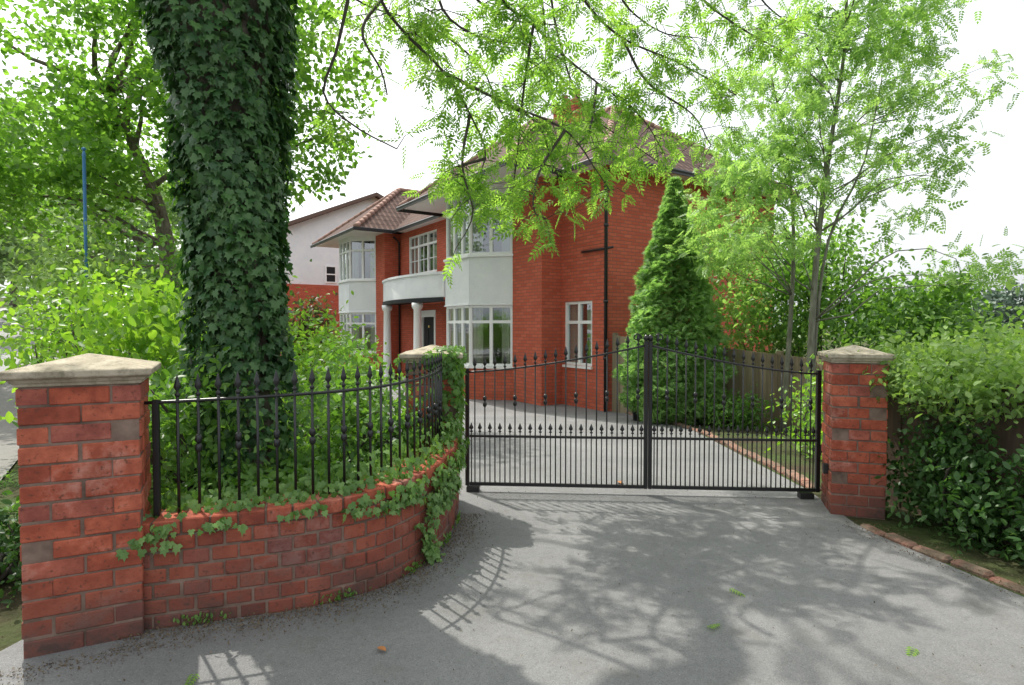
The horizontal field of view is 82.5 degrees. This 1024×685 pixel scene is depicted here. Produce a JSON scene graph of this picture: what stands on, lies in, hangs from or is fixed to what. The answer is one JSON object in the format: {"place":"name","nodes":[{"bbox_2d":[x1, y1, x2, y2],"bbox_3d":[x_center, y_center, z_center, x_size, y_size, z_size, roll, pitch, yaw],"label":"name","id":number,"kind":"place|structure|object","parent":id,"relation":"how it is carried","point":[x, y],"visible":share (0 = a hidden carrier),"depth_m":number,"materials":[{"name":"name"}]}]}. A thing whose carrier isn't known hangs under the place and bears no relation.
{"place":"outdoors","nodes":[
{"label":"outdoors","id":0,"kind":"place"},
{"bbox_2d":[0,301,75,371],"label":"road","id":1,"kind":"structure","parent":0,"point":[3,367],"depth_m":20.80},
{"bbox_2d":[0,344,83,479],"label":"pavement","id":2,"kind":"structure","parent":0,"point":[9,447],"depth_m":7.03,"materials":[{"name":"grey concrete"}]},
{"bbox_2d":[0,381,1023,684],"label":"driveway","id":3,"kind":"structure","parent":0,"point":[586,563],"depth_m":2.69,"materials":[{"name":"grey asphalt"}]},
{"bbox_2d":[185,671,199,684],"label":"fallen leaf","id":4,"kind":"object","parent":3,"relation":"on","point":[192,679],"visible":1,"depth_m":2.13,"materials":[{"name":"green plant"}]},
{"bbox_2d":[158,511,460,625],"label":"weeds","id":5,"kind":"object","parent":3,"relation":"on","point":[338,598],"visible":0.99,"depth_m":2.73,"materials":[{"name":"green plant"}]},
{"bbox_2d":[0,479,1023,684],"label":"leaf litter","id":6,"kind":"object","parent":3,"relation":"on","point":[306,609],"visible":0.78,"depth_m":2.65,"materials":[{"name":"brown plant"}]},
{"bbox_2d":[465,332,648,491],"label":"driveway gate","id":7,"kind":"structure","parent":3,"relation":"on","point":[474,486],"depth_m":4.52,"materials":[{"name":"black metal"}]},
{"bbox_2d":[631,401,641,420],"bbox_3d":[2.300,1.234,10.437,0.370,0.340,0.361,0,2,0],"label":"plant pot","id":8,"kind":"object","parent":3,"relation":"on","point":[634,412],"visible":0.1,"depth_m":10.36,"materials":[{"name":"black plastic"}]},
{"bbox_2d":[707,623,719,628],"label":"fallen leaf","id":9,"kind":"object","parent":3,"relation":"on","point":[714,625],"visible":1,"depth_m":2.50,"materials":[{"name":"green plant"}]},
{"bbox_2d":[647,333,821,498],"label":"driveway gate","id":10,"kind":"structure","parent":3,"relation":"on","point":[804,493],"depth_m":4.43,"materials":[{"name":"black metal"}]},
{"bbox_2d":[905,646,919,656],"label":"fallen leaf","id":11,"kind":"object","parent":3,"relation":"on","point":[908,649],"visible":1,"depth_m":2.31,"materials":[{"name":"green plant"}]},
{"bbox_2d":[0,298,1023,650],"bbox_3d":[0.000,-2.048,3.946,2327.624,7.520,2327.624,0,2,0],"label":"ground","id":12,"kind":"structure","parent":0,"point":[930,538],"depth_m":3.71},
{"bbox_2d":[0,490,21,602],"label":"shrub","id":13,"kind":"object","parent":12,"relation":"on","point":[11,568],"visible":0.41,"depth_m":2.92,"materials":[{"name":"green plant"}]},
{"bbox_2d":[0,342,50,384],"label":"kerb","id":14,"kind":"structure","parent":12,"relation":"on","point":[25,365],"depth_m":13.45,"materials":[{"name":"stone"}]},
{"bbox_2d":[0,131,101,320],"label":"roadside tree","id":15,"kind":"object","parent":12,"relation":"on","point":[34,263],"visible":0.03,"depth_m":29.81,"materials":[{"name":"green plant"}]},
{"bbox_2d":[0,83,118,286],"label":"roadside tree","id":16,"kind":"object","parent":12,"relation":"on","point":[5,253],"visible":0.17,"depth_m":20.41,"materials":[{"name":"green plant"}]},
{"bbox_2d":[4,135,140,304],"bbox_3d":[-29.246,-7.409,37.359,9.979,11.954,10.867,0,2,0],"label":"roadside tree","id":17,"kind":"object","parent":12,"relation":"on","point":[76,249],"depth_m":37.06,"materials":[{"name":"green plant"}]},
{"bbox_2d":[0,353,160,658],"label":"gate pillar","id":18,"kind":"structure","parent":12,"relation":"on","point":[84,454],"depth_m":2.34,"materials":[{"name":"brick"}]},
{"bbox_2d":[0,208,161,366],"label":"shrub","id":19,"kind":"object","parent":12,"relation":"on","point":[40,284],"visible":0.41,"depth_m":8.11,"materials":[{"name":"green plant"}]},
{"bbox_2d":[81,147,88,328],"bbox_3d":[-6.251,-0.934,8.578,0.100,3.840,0.095,0,2,0],"label":"lamp post","id":20,"kind":"object","parent":12,"relation":"on","point":[84,198],"visible":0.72,"depth_m":8.53,"materials":[{"name":"metal"}]},
{"bbox_2d":[0,232,197,420],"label":"shrub","id":21,"kind":"object","parent":12,"relation":"on","point":[25,357],"visible":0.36,"depth_m":5.62,"materials":[{"name":"green plant"}]},
{"bbox_2d":[5,251,210,449],"bbox_3d":[-2.936,0.210,4.875,1.675,1.936,1.615,0,2,0],"label":"laurel","id":22,"kind":"object","parent":12,"relation":"on","point":[167,335],"visible":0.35,"depth_m":4.74,"materials":[{"name":"green plant"}]},
{"bbox_2d":[30,142,190,304],"bbox_3d":[-19.076,-5.359,29.699,9.475,9.467,9.287,0,2,0],"label":"roadside tree","id":23,"kind":"object","parent":12,"relation":"on","point":[106,251],"visible":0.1,"depth_m":28.55,"materials":[{"name":"green plant"}]},
{"bbox_2d":[12,341,208,500],"bbox_3d":[-2.330,0.614,3.905,1.238,1.265,1.321,0,2,0],"label":"shrub","id":24,"kind":"object","parent":12,"relation":"on","point":[154,390],"depth_m":3.85,"materials":[{"name":"green plant"}]},
{"bbox_2d":[120,173,180,312],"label":"roadside tree","id":25,"kind":"object","parent":12,"relation":"on","point":[177,246],"visible":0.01,"depth_m":43.62,"materials":[{"name":"green plant"}]},
{"bbox_2d":[0,424,321,607],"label":"verge weeds","id":26,"kind":"object","parent":12,"relation":"on","point":[17,498],"visible":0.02,"depth_m":4.70,"materials":[{"name":"green plant"}]},
{"bbox_2d":[0,0,340,357],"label":"street tree","id":27,"kind":"object","parent":12,"relation":"on","point":[93,123],"visible":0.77,"depth_m":10.72,"materials":[{"name":"green plant"}]},
{"bbox_2d":[61,201,311,365],"bbox_3d":[-5.273,-0.739,9.594,3.744,3.707,3.427,0,2,0],"label":"shrub","id":28,"kind":"object","parent":12,"relation":"on","point":[170,260],"visible":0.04,"depth_m":9.01,"materials":[{"name":"green plant"}]},
{"bbox_2d":[98,0,396,213],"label":"street tree","id":29,"kind":"object","parent":12,"relation":"on","point":[304,76],"visible":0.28,"depth_m":10.27,"materials":[{"name":"green plant"}]},
{"bbox_2d":[142,438,458,629],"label":"garden wall","id":30,"kind":"structure","parent":12,"relation":"on","point":[266,562],"depth_m":2.64,"materials":[{"name":"brick"}]},
{"bbox_2d":[115,416,470,565],"bbox_3d":[-0.863,0.833,3.120,0.792,0.827,2.088,1,2,38],"label":"wall ivy","id":31,"kind":"object","parent":30,"relation":"attached to","point":[446,483],"depth_m":2.88,"materials":[{"name":"green plant"}]},
{"bbox_2d":[144,352,442,516],"bbox_3d":[-0.865,0.420,3.116,0.477,0.685,1.842,1,2,39],"label":"iron railing","id":32,"kind":"object","parent":30,"relation":"on","point":[434,411],"visible":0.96,"depth_m":2.77,"materials":[{"name":"black metal"}]},
{"bbox_2d":[286,272,346,384],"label":"bronze shrub","id":33,"kind":"object","parent":12,"relation":"on","point":[311,308],"visible":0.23,"depth_m":11.47,"materials":[{"name":"green plant"}]},
{"bbox_2d":[277,192,383,355],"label":"white house","id":34,"kind":"structure","parent":12,"relation":"on","point":[319,274],"depth_m":30.74,"materials":[{"name":"paint"}]},
{"bbox_2d":[325,265,336,282],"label":"window","id":35,"kind":"structure","parent":34,"relation":"in","point":[330,271],"depth_m":31.15,"materials":[{"name":"white paint"}]},
{"bbox_2d":[274,290,386,442],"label":"shrub","id":36,"kind":"object","parent":12,"relation":"on","point":[314,343],"visible":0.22,"depth_m":6.60,"materials":[{"name":"green plant"}]},
{"bbox_2d":[273,320,405,460],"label":"shrub","id":37,"kind":"object","parent":12,"relation":"on","point":[338,358],"visible":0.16,"depth_m":4.91,"materials":[{"name":"green plant"}]},
{"bbox_2d":[311,326,389,386],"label":"shrub","id":38,"kind":"object","parent":12,"relation":"on","point":[354,356],"visible":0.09,"depth_m":14.59,"materials":[{"name":"green plant"}]},
{"bbox_2d":[399,345,462,506],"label":"gate pillar","id":39,"kind":"structure","parent":12,"relation":"on","point":[411,356],"depth_m":3.98,"materials":[{"name":"brick"}]},
{"bbox_2d":[395,345,467,442],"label":"pillar ivy","id":40,"kind":"object","parent":39,"relation":"attached to","point":[453,370],"visible":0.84,"depth_m":3.96,"materials":[{"name":"green plant"}]},
{"bbox_2d":[310,88,800,411],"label":"brick house","id":41,"kind":"structure","parent":12,"relation":"on","point":[499,300],"depth_m":14.40,"materials":[{"name":"red brick"}]},
{"bbox_2d":[339,245,340,281],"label":"window","id":42,"kind":"structure","parent":41,"relation":"in","point":[340,245],"depth_m":23.39,"materials":[{"name":"white paint"}]},
{"bbox_2d":[337,240,353,283],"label":"window","id":43,"kind":"structure","parent":41,"relation":"in","point":[345,246],"depth_m":22.83,"materials":[{"name":"white paint"}]},
{"bbox_2d":[340,313,353,344],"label":"window","id":44,"kind":"structure","parent":41,"relation":"in","point":[343,316],"depth_m":22.79,"materials":[{"name":"white paint"}]},
{"bbox_2d":[348,239,375,281],"bbox_3d":[-5.678,-3.129,22.296,1.143,1.595,0.280,0,2,12],"label":"window","id":45,"kind":"structure","parent":41,"relation":"in","point":[372,249],"depth_m":22.32,"materials":[{"name":"white paint"}]},
{"bbox_2d":[350,313,376,353],"bbox_3d":[-5.678,-0.355,22.371,1.143,1.565,0.280,0,2,12],"label":"window","id":46,"kind":"structure","parent":41,"relation":"in","point":[372,315],"depth_m":22.41,"materials":[{"name":"white paint"}]},
{"bbox_2d":[409,229,436,273],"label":"window","id":47,"kind":"structure","parent":41,"relation":"in","point":[422,247],"depth_m":20.08,"materials":[{"name":"white paint"}]},
{"bbox_2d":[424,317,433,346],"bbox_3d":[-2.789,0.154,19.745,0.110,2.020,0.880,-1,2,-33],"label":"door","id":48,"kind":"structure","parent":41,"relation":"in","point":[428,321],"depth_m":19.77,"materials":[{"name":"paint"}]},
{"bbox_2d":[446,307,460,345],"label":"window","id":49,"kind":"structure","parent":41,"relation":"in","point":[451,310],"depth_m":15.81,"materials":[{"name":"white paint"}]},
{"bbox_2d":[446,203,460,258],"bbox_3d":[-1.546,-2.988,16.081,0.360,1.540,1.101,0,2,3],"label":"window","id":50,"kind":"structure","parent":41,"relation":"in","point":[449,220],"depth_m":15.56,"materials":[{"name":"white paint"}]},
{"bbox_2d":[443,196,474,261],"bbox_3d":[-1.349,-2.933,15.065,0.280,1.595,1.340,-1,2,-33],"label":"window","id":51,"kind":"structure","parent":41,"relation":"in","point":[455,236],"depth_m":15.11,"materials":[{"name":"white paint"}]},
{"bbox_2d":[446,305,475,367],"bbox_3d":[-1.349,-0.159,15.140,0.280,1.565,1.340,-1,2,-33],"label":"window","id":52,"kind":"structure","parent":41,"relation":"in","point":[455,321],"depth_m":14.93,"materials":[{"name":"white paint"}]},
{"bbox_2d":[468,305,512,368],"bbox_3d":[-0.508,-0.142,14.525,1.143,1.565,0.280,0,2,12],"label":"window","id":53,"kind":"structure","parent":41,"relation":"in","point":[507,310],"depth_m":14.54,"materials":[{"name":"white paint"}]},
{"bbox_2d":[468,191,512,256],"bbox_3d":[-0.508,-2.916,14.450,1.143,1.595,0.280,0,2,12],"label":"window","id":54,"kind":"structure","parent":41,"relation":"in","point":[507,245],"depth_m":14.48,"materials":[{"name":"white paint"}]},
{"bbox_2d":[562,301,592,368],"bbox_3d":[1.561,-0.177,13.230,0.280,1.505,1.010,-1,2,-33],"label":"window","id":55,"kind":"structure","parent":41,"relation":"in","point":[576,322],"depth_m":13.44,"materials":[{"name":"white paint"}]},
{"bbox_2d":[611,175,737,424],"bbox_3d":[2.794,-0.748,10.210,2.101,4.332,2.104,0,2,0],"label":"conifer tree","id":56,"kind":"object","parent":12,"relation":"on","point":[659,276],"visible":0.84,"depth_m":9.75,"materials":[{"name":"green plant"}]},
{"bbox_2d":[626,412,820,490],"bbox_3d":[2.583,1.329,8.291,0.534,0.555,7.300,0,2,0],"label":"brick edging","id":57,"kind":"object","parent":12,"relation":"on","point":[763,461],"visible":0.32,"depth_m":5.95,"materials":[{"name":"red brick"}]},
{"bbox_2d":[697,384,778,430],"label":"shrub","id":58,"kind":"object","parent":12,"relation":"on","point":[738,416],"visible":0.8,"depth_m":9.15,"materials":[{"name":"green plant"}]},
{"bbox_2d":[663,16,850,430],"bbox_3d":[3.571,-1.596,8.843,2.112,5.917,3.044,0,2,-9],"label":"ash tree","id":59,"kind":"object","parent":12,"relation":"on","point":[725,161],"visible":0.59,"depth_m":8.73,"materials":[{"name":"green plant"}]},
{"bbox_2d":[612,333,928,428],"bbox_3d":[3.906,0.732,9.825,0.928,1.737,6.243,-1,2,-26],"label":"timber fence","id":60,"kind":"object","parent":12,"relation":"on","point":[777,356],"visible":0.12,"depth_m":9.73,"materials":[{"name":"brown wood"}]},
{"bbox_2d":[760,353,823,459],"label":"shrub","id":61,"kind":"object","parent":12,"relation":"on","point":[804,411],"visible":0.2,"depth_m":6.42,"materials":[{"name":"green plant"}]},
{"bbox_2d":[689,170,925,357],"bbox_3d":[5.016,-0.870,11.016,4.101,4.556,3.376,-1,2,-18],"label":"shrub","id":62,"kind":"object","parent":12,"relation":"on","point":[734,312],"visible":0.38,"depth_m":10.54,"materials":[{"name":"green plant"}]},
{"bbox_2d":[732,203,910,357],"bbox_3d":[5.378,-0.571,9.978,2.856,3.822,2.676,0,2,0],"label":"shrub","id":63,"kind":"object","parent":12,"relation":"on","point":[799,334],"visible":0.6,"depth_m":9.77,"materials":[{"name":"green plant"}]},
{"bbox_2d":[669,0,1023,435],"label":"ash tree","id":64,"kind":"object","parent":12,"relation":"on","point":[876,19],"visible":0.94,"depth_m":7.77,"materials":[{"name":"green plant"}]},
{"bbox_2d":[817,345,895,519],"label":"gate pillar","id":65,"kind":"structure","parent":12,"relation":"on","point":[854,427],"depth_m":3.97,"materials":[{"name":"brick"}]},
{"bbox_2d":[822,298,894,340],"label":"distant tree","id":66,"kind":"object","parent":12,"relation":"on","point":[853,317],"visible":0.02,"depth_m":80.97,"materials":[{"name":"green plant"}]},
{"bbox_2d":[853,283,919,340],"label":"distant tree","id":67,"kind":"object","parent":12,"relation":"on","point":[880,316],"depth_m":71.02,"materials":[{"name":"green plant"}]},
{"bbox_2d":[806,245,1021,361],"bbox_3d":[5.833,-0.012,8.508,2.596,2.782,2.631,0,2,0],"label":"shrub","id":68,"kind":"object","parent":12,"relation":"on","point":[947,305],"visible":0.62,"depth_m":8.32,"materials":[{"name":"green plant"}]},
{"bbox_2d":[822,312,1023,493],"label":"bush","id":69,"kind":"object","parent":12,"relation":"on","point":[954,370],"visible":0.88,"depth_m":3.57,"materials":[{"name":"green plant"}]},
{"bbox_2d":[860,524,1023,594],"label":"brick edging","id":70,"kind":"object","parent":12,"relation":"on","point":[916,547],"visible":0.56,"depth_m":3.22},
{"bbox_2d":[874,398,1023,564],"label":"privet hedge","id":71,"kind":"object","parent":12,"relation":"on","point":[943,487],"visible":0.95,"depth_m":3.51,"materials":[{"name":"green plant"}]},
{"bbox_2d":[884,285,1022,341],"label":"distant tree","id":72,"kind":"object","parent":12,"relation":"on","point":[995,304],"visible":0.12,"depth_m":56.80,"materials":[{"name":"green plant"}]},
{"bbox_2d":[885,366,1023,548],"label":"timber fence","id":73,"kind":"object","parent":12,"relation":"on","point":[1009,441],"visible":0.11,"depth_m":3.75,"materials":[{"name":"brown wood"}]},
{"bbox_2d":[889,281,1023,374],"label":"bush","id":74,"kind":"object","parent":12,"relation":"on","point":[1017,325],"visible":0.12,"depth_m":4.23,"materials":[{"name":"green plant"}]},
{"bbox_2d":[980,275,1023,339],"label":"distant tree","id":75,"kind":"object","parent":12,"relation":"on","point":[1012,292],"visible":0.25,"depth_m":63.89,"materials":[{"name":"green plant"}]},
{"bbox_2d":[980,457,1023,565],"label":"privet hedge","id":76,"kind":"object","parent":12,"relation":"on","point":[1019,545],"visible":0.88,"depth_m":3.18,"materials":[{"name":"green plant"}]},
{"bbox_2d":[1003,285,1023,335],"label":"distant tree","id":77,"kind":"object","parent":12,"relation":"on","point":[1014,320],"visible":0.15,"depth_m":61.53,"materials":[{"name":"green plant"}]},
{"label":"soil bed","id":78,"kind":"structure","parent":12,"relation":"on","visible":0},
{"bbox_2d":[145,342,279,507],"bbox_3d":[-1.849,0.439,3.121,1.140,0.886,0.877,0,2,-13],"label":"shrub","id":79,"kind":"object","parent":78,"relation":"on","point":[188,458],"visible":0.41,"depth_m":3.12,"materials":[{"name":"green plant"}]},
{"bbox_2d":[148,436,410,509],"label":"ground cover","id":80,"kind":"object","parent":78,"relation":"on","point":[249,473],"visible":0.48,"depth_m":3.12,"materials":[{"name":"green plant"}]},
{"bbox_2d":[268,339,447,467],"bbox_3d":[-1.022,0.425,3.800,1.134,0.911,1.208,1,2,41],"label":"shrub","id":81,"kind":"object","parent":78,"relation":"on","point":[336,415],"visible":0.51,"depth_m":3.71,"materials":[{"name":"green plant"}]},
{"bbox_2d":[130,0,841,492],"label":"ivy clad tree","id":82,"kind":"object","parent":78,"relation":"on","point":[224,66],"visible":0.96,"depth_m":4.04,"materials":[{"name":"green plant"}]},
{"bbox_2d":[0,0,1023,326],"label":"sky","id":83,"kind":"structure","parent":0,"point":[994,193],"materials":[{"name":"white"}]}
]}

